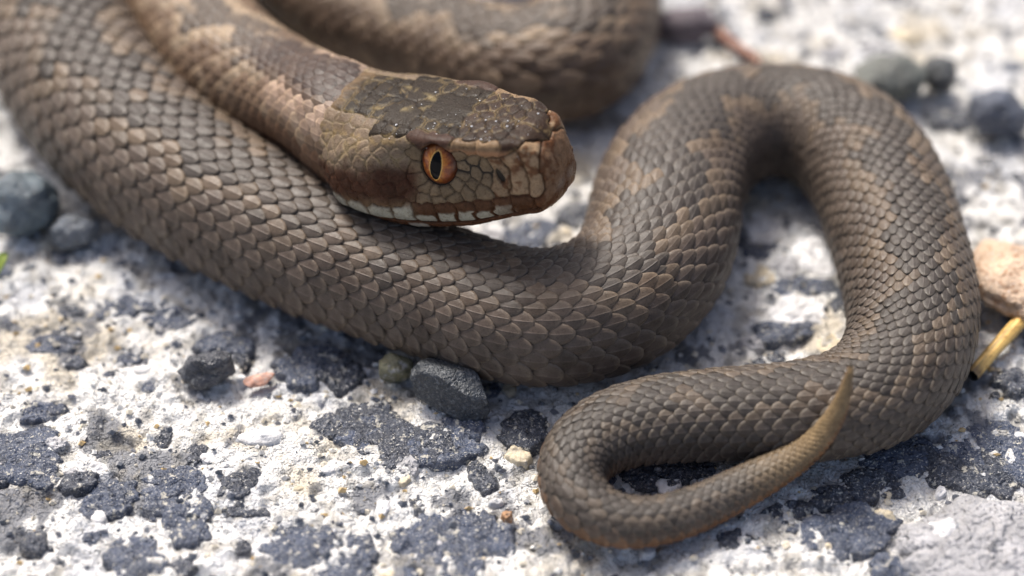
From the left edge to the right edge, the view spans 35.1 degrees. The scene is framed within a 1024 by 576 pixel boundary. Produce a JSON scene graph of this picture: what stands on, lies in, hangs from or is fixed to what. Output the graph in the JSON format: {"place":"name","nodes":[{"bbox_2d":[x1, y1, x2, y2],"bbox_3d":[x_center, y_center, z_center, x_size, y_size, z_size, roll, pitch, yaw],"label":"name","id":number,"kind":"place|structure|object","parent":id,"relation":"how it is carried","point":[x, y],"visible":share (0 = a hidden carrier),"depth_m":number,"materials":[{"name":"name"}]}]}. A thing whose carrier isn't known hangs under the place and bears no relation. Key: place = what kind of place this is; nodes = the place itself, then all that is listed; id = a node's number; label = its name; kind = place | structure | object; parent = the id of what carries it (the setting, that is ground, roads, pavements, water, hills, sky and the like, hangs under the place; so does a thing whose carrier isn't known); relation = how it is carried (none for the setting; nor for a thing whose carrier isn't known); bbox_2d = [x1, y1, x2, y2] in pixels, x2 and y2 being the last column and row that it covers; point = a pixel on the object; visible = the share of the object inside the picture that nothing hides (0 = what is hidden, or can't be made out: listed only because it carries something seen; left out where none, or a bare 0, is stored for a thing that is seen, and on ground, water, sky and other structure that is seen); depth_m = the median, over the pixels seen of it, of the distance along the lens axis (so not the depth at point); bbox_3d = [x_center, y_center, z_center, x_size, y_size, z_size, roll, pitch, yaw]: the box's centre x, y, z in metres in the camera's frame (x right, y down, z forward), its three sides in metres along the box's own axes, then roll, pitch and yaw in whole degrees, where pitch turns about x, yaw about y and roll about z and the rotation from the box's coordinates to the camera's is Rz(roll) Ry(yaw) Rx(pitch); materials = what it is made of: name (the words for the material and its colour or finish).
{"place":"outdoors","nodes":[
{"label":"outdoors","id":0,"kind":"place"},
{"bbox_2d":[0,0,1023,575],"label":"ground","id":1,"kind":"structure","parent":0,"point":[976,528],"depth_m":0.15,"materials":[{"name":"stone"}]},
{"bbox_2d":[0,252,8,271],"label":"leaf","id":2,"kind":"object","parent":1,"relation":"on","point":[4,256],"visible":1,"depth_m":0.16,"materials":[{"name":"plant"}]},
{"bbox_2d":[0,170,60,236],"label":"pebble","id":3,"kind":"object","parent":1,"relation":"on","point":[30,203],"visible":1,"depth_m":0.16,"materials":[{"name":"stone"}]},
{"bbox_2d":[49,214,101,248],"bbox_3d":[-0.044,-0.006,0.164,0.005,0.004,0.003,0,46,0],"label":"pebble","id":4,"kind":"object","parent":1,"relation":"on","point":[70,231],"visible":1,"depth_m":0.16,"materials":[{"name":"stone"}]},
{"bbox_2d":[177,350,235,389],"bbox_3d":[-0.028,0.007,0.151,0.005,0.004,0.004,0,46,0],"label":"pebble","id":5,"kind":"object","parent":1,"relation":"on","point":[208,369],"visible":1,"depth_m":0.15,"materials":[{"name":"stone"}]},
{"bbox_2d":[379,353,413,382],"bbox_3d":[-0.011,0.008,0.151,0.003,0.003,0.002,0,46,0],"label":"pebble","id":6,"kind":"object","parent":1,"relation":"on","point":[394,367],"visible":1,"depth_m":0.15,"materials":[{"name":"stone"}]},
{"bbox_2d":[410,357,489,420],"bbox_3d":[-0.006,0.009,0.148,0.007,0.005,0.005,0,46,0],"label":"pebble","id":7,"kind":"object","parent":1,"relation":"on","point":[453,390],"visible":1,"depth_m":0.15,"materials":[{"name":"stone"}]},
{"bbox_2d":[0,0,980,549],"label":"snake","id":8,"kind":"object","parent":1,"relation":"on","point":[252,150],"visible":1,"depth_m":0.15},
{"bbox_2d":[389,88,538,156],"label":"sand specks","id":9,"kind":"object","parent":8,"relation":"on","point":[472,126],"visible":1,"depth_m":0.14,"materials":[{"name":"beige sand"}]},
{"bbox_2d":[658,6,718,43],"bbox_3d":[0.020,-0.031,0.188,0.008,0.004,0.004,0,46,0],"label":"pebble","id":10,"kind":"object","parent":1,"relation":"on","point":[687,25],"visible":1,"depth_m":0.19,"materials":[{"name":"stone"}]},
{"bbox_2d":[712,25,762,63],"bbox_3d":[0.025,-0.028,0.186,0.006,0.002,0.008,0,46,0],"label":"dry twig","id":11,"kind":"object","parent":1,"relation":"on","point":[722,35],"visible":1,"depth_m":0.18,"materials":[{"name":"wood"}]},
{"bbox_2d":[853,52,928,100],"bbox_3d":[0.042,-0.023,0.180,0.008,0.005,0.006,0,46,0],"label":"pebble","id":12,"kind":"object","parent":1,"relation":"on","point":[898,76],"visible":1,"depth_m":0.18,"materials":[{"name":"stone"}]},
{"bbox_2d":[923,55,956,93],"bbox_3d":[0.048,-0.024,0.180,0.004,0.004,0.004,0,46,0],"label":"pebble","id":13,"kind":"object","parent":1,"relation":"on","point":[942,72],"visible":1,"depth_m":0.18,"materials":[{"name":"stone"}]},
{"bbox_2d":[967,88,1023,136],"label":"pebble","id":14,"kind":"object","parent":1,"relation":"on","point":[996,112],"visible":1,"depth_m":0.17,"materials":[{"name":"stone"}]},
{"bbox_2d":[968,317,1023,380],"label":"straw stalk","id":15,"kind":"object","parent":1,"relation":"on","point":[1007,335],"visible":1,"depth_m":0.15,"materials":[{"name":"yellow plant"}]},
{"bbox_2d":[973,239,1023,319],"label":"pebble","id":16,"kind":"object","parent":1,"relation":"on","point":[1000,269],"visible":1,"depth_m":0.15,"materials":[{"name":"beige stone"}]}
]}

